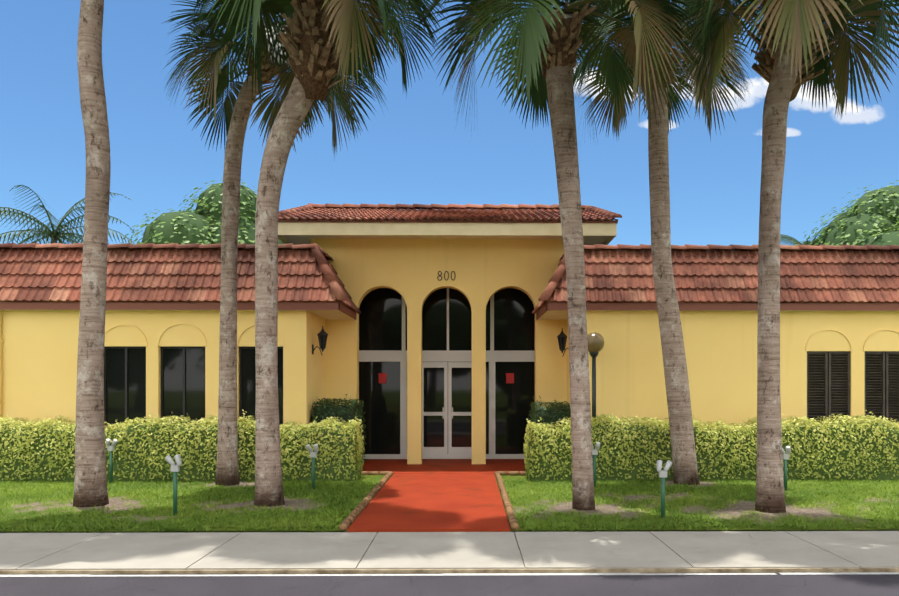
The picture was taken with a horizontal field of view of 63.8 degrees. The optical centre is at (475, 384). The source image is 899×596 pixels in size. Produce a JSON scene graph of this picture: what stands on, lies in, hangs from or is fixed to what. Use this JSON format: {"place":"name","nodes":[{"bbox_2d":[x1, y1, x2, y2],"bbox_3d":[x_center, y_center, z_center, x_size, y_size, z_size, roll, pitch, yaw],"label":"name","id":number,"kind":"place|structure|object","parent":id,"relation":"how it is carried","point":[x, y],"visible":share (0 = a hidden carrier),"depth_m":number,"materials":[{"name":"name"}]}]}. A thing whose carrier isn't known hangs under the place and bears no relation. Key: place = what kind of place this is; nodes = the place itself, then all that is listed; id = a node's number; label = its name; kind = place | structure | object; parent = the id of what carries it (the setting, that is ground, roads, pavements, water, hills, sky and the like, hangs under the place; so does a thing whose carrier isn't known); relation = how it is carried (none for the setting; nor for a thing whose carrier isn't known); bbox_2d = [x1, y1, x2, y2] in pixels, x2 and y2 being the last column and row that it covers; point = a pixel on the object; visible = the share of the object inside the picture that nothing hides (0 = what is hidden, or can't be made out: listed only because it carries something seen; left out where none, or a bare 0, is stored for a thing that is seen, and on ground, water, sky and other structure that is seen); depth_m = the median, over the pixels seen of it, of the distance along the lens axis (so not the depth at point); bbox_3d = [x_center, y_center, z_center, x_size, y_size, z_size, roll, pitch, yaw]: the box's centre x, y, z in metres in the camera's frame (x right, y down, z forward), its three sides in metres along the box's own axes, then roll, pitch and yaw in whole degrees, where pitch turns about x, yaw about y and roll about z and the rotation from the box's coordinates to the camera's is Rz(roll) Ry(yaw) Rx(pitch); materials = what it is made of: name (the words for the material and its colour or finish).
{"place":"outdoors","nodes":[
{"label":"outdoors","id":0,"kind":"place"},
{"bbox_2d":[0,530,897,532],"bbox_3d":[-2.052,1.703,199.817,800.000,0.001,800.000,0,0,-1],"label":"ground sheet","id":1,"kind":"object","parent":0,"point":[510,531],"depth_m":8.39,"materials":[{"name":"green plant"}]},
{"bbox_2d":[0,185,134,243],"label":"palm","id":2,"kind":"object","parent":1,"relation":"on","point":[54,234],"visible":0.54,"depth_m":39.21,"materials":[{"name":"green plant"}]},
{"bbox_2d":[121,177,283,244],"bbox_3d":[-14.744,-5.141,42.959,10.697,13.605,11.827,0,0,-1],"label":"tree","id":3,"kind":"object","parent":1,"relation":"on","point":[201,223],"visible":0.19,"depth_m":39.34,"materials":[{"name":"green plant"}]},
{"bbox_2d":[780,225,834,245],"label":"palm","id":4,"kind":"object","parent":1,"relation":"on","point":[788,239],"visible":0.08,"depth_m":41.59,"materials":[{"name":"green plant"}]},
{"bbox_2d":[790,180,898,245],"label":"tree","id":5,"kind":"object","parent":1,"relation":"on","point":[869,218],"visible":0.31,"depth_m":38.11,"materials":[{"name":"green plant"}]},
{"bbox_2d":[0,531,898,569],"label":"sidewalk","id":6,"kind":"structure","parent":0,"point":[425,550],"depth_m":7.17,"materials":[{"name":"concrete"}]},
{"bbox_2d":[0,533,898,574],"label":"curb","id":7,"kind":"structure","parent":6,"relation":"on","point":[441,571],"depth_m":6.47,"materials":[{"name":"concrete"}]},
{"bbox_2d":[0,573,898,595],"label":"road","id":8,"kind":"structure","parent":0,"point":[778,584],"depth_m":6.08,"materials":[{"name":"grey asphalt"}]},
{"bbox_2d":[0,572,898,576],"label":"road edge line","id":9,"kind":"object","parent":8,"relation":"on","point":[442,574],"visible":1,"depth_m":6.42,"materials":[{"name":"white paint"}]},
{"bbox_2d":[0,460,898,532],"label":"lawn","id":10,"kind":"structure","parent":0,"point":[560,507],"depth_m":9.46,"materials":[{"name":"green plant"}]},
{"bbox_2d":[73,0,110,506],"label":"palm","id":11,"kind":"object","parent":10,"relation":"on","point":[90,483],"visible":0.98,"depth_m":9.57,"materials":[{"name":"brown plant"}]},
{"bbox_2d":[106,439,117,483],"bbox_3d":[-5.973,1.260,11.847,0.204,0.766,0.110,0,0,-1],"label":"landscape spotlight","id":12,"kind":"object","parent":10,"relation":"on","point":[110,449],"visible":1,"depth_m":11.84,"materials":[{"name":"green metal"}]},
{"bbox_2d":[165,455,181,515],"bbox_3d":[-3.759,1.254,8.979,0.211,0.778,0.089,0,0,-1],"label":"landscape spotlight","id":13,"kind":"object","parent":10,"relation":"on","point":[175,469],"visible":0.96,"depth_m":8.95,"materials":[{"name":"green metal"}]},
{"bbox_2d":[0,410,364,481],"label":"hedge","id":14,"kind":"object","parent":10,"relation":"on","point":[38,450],"visible":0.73,"depth_m":12.13,"materials":[{"name":"green plant"}]},
{"bbox_2d":[161,0,386,485],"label":"palm","id":15,"kind":"object","parent":10,"relation":"on","point":[236,117],"visible":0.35,"depth_m":11.54,"materials":[{"name":"plant"}]},
{"bbox_2d":[306,444,317,488],"bbox_3d":[-2.548,1.278,11.217,0.194,0.729,0.099,0,0,-1],"label":"landscape spotlight","id":16,"kind":"object","parent":10,"relation":"on","point":[313,455],"visible":0.96,"depth_m":11.21,"materials":[{"name":"green metal"}]},
{"bbox_2d":[190,0,448,506],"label":"palm","id":17,"kind":"object","parent":10,"relation":"on","point":[323,42],"visible":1,"depth_m":9.29,"materials":[{"name":"plant"}]},
{"bbox_2d":[311,394,365,465],"bbox_3d":[-2.598,0.906,13.672,0.858,1.473,1.506,0,0,-1],"label":"shrub","id":18,"kind":"object","parent":10,"relation":"on","point":[346,412],"visible":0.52,"depth_m":13.12,"materials":[{"name":"green plant"}]},
{"bbox_2d":[347,459,526,532],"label":"red walkway","id":19,"kind":"structure","parent":10,"relation":"on","point":[445,495],"depth_m":10.23,"materials":[{"name":"red concrete"}]},
{"bbox_2d":[339,471,526,531],"bbox_3d":[-0.552,1.607,10.611,3.520,0.096,5.000,0,0,-1],"label":"walkway edging","id":20,"kind":"object","parent":19,"relation":"on","point":[356,512],"visible":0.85,"depth_m":10.10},
{"bbox_2d":[0,220,898,463],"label":"building walls","id":21,"kind":"structure","parent":10,"relation":"on","point":[408,260],"depth_m":12.94,"materials":[{"name":"yellow paint"}]},
{"bbox_2d":[312,326,327,354],"bbox_3d":[-2.874,-0.818,13.348,0.295,0.546,0.210,0,0,-1],"label":"wall lantern","id":22,"kind":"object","parent":21,"relation":"attached to","point":[322,334],"depth_m":13.31,"materials":[{"name":"black metal"}]},
{"bbox_2d":[437,271,455,280],"bbox_3d":[-0.596,-2.211,14.615,0.370,0.198,0.012,0,0,-1],"label":"house number","id":23,"kind":"object","parent":21,"relation":"attached to","point":[444,275],"visible":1,"depth_m":14.61,"materials":[{"name":"black metal"}]},
{"bbox_2d":[0,203,898,314],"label":"tiled roofs","id":24,"kind":"structure","parent":21,"relation":"on","point":[307,273],"depth_m":13.00,"materials":[{"name":"red tile"}]},
{"bbox_2d":[104,288,898,458],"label":"windows","id":25,"kind":"structure","parent":21,"relation":"attached to","point":[447,369],"depth_m":15.66,"materials":[{"name":"black glass"}]},
{"bbox_2d":[557,328,568,355],"bbox_3d":[1.705,-0.818,13.897,0.295,0.546,0.210,0,0,-1],"label":"wall lantern","id":26,"kind":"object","parent":21,"relation":"attached to","point":[562,337],"depth_m":13.85,"materials":[{"name":"black metal"}]},
{"bbox_2d":[528,396,570,428],"bbox_3d":[1.419,0.919,13.714,0.783,1.448,1.523,0,0,-1],"label":"shrub","id":27,"kind":"object","parent":10,"relation":"on","point":[554,412],"visible":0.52,"depth_m":13.15,"materials":[{"name":"green plant"}]},
{"bbox_2d":[418,0,703,510],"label":"palm","id":28,"kind":"object","parent":10,"relation":"on","point":[549,42],"visible":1,"depth_m":8.82,"materials":[{"name":"plant"}]},
{"bbox_2d":[587,332,603,420],"bbox_3d":[2.029,0.369,12.401,0.356,2.548,0.356,0,0,-1],"label":"globe lamp post","id":29,"kind":"object","parent":10,"relation":"on","point":[595,343],"visible":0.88,"depth_m":12.34,"materials":[{"name":"black metal"}]},
{"bbox_2d":[592,442,599,485],"bbox_3d":[1.886,1.274,11.531,0.195,0.737,0.112,0,0,-1],"label":"landscape spotlight","id":30,"kind":"object","parent":10,"relation":"on","point":[594,452],"visible":0.67,"depth_m":11.52,"materials":[{"name":"green metal"}]},
{"bbox_2d":[657,460,671,517],"bbox_3d":[2.300,1.280,8.811,0.199,0.726,0.111,0,0,-1],"label":"landscape spotlight","id":31,"kind":"object","parent":10,"relation":"on","point":[663,473],"visible":0.98,"depth_m":8.77,"materials":[{"name":"green metal"}]},
{"bbox_2d":[573,0,758,484],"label":"palm","id":32,"kind":"object","parent":10,"relation":"on","point":[685,468],"visible":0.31,"depth_m":11.64,"materials":[{"name":"plant"}]},
{"bbox_2d":[523,410,898,480],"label":"hedge","id":33,"kind":"object","parent":10,"relation":"on","point":[848,447],"visible":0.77,"depth_m":12.23,"materials":[{"name":"green plant"}]},
{"bbox_2d":[665,0,898,512],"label":"palm","id":34,"kind":"object","parent":10,"relation":"on","point":[797,46],"visible":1,"depth_m":8.93,"materials":[{"name":"plant"}]},
{"bbox_2d":[782,446,790,489],"bbox_3d":[4.749,1.289,11.114,0.205,0.707,0.104,0,0,-1],"label":"landscape spotlight","id":35,"kind":"object","parent":10,"relation":"on","point":[786,456],"visible":0.75,"depth_m":11.11,"materials":[{"name":"green metal"}]},
{"bbox_2d":[0,0,898,250],"label":"sky","id":36,"kind":"structure","parent":0,"point":[413,151],"materials":[{"name":"blue"}]}
]}

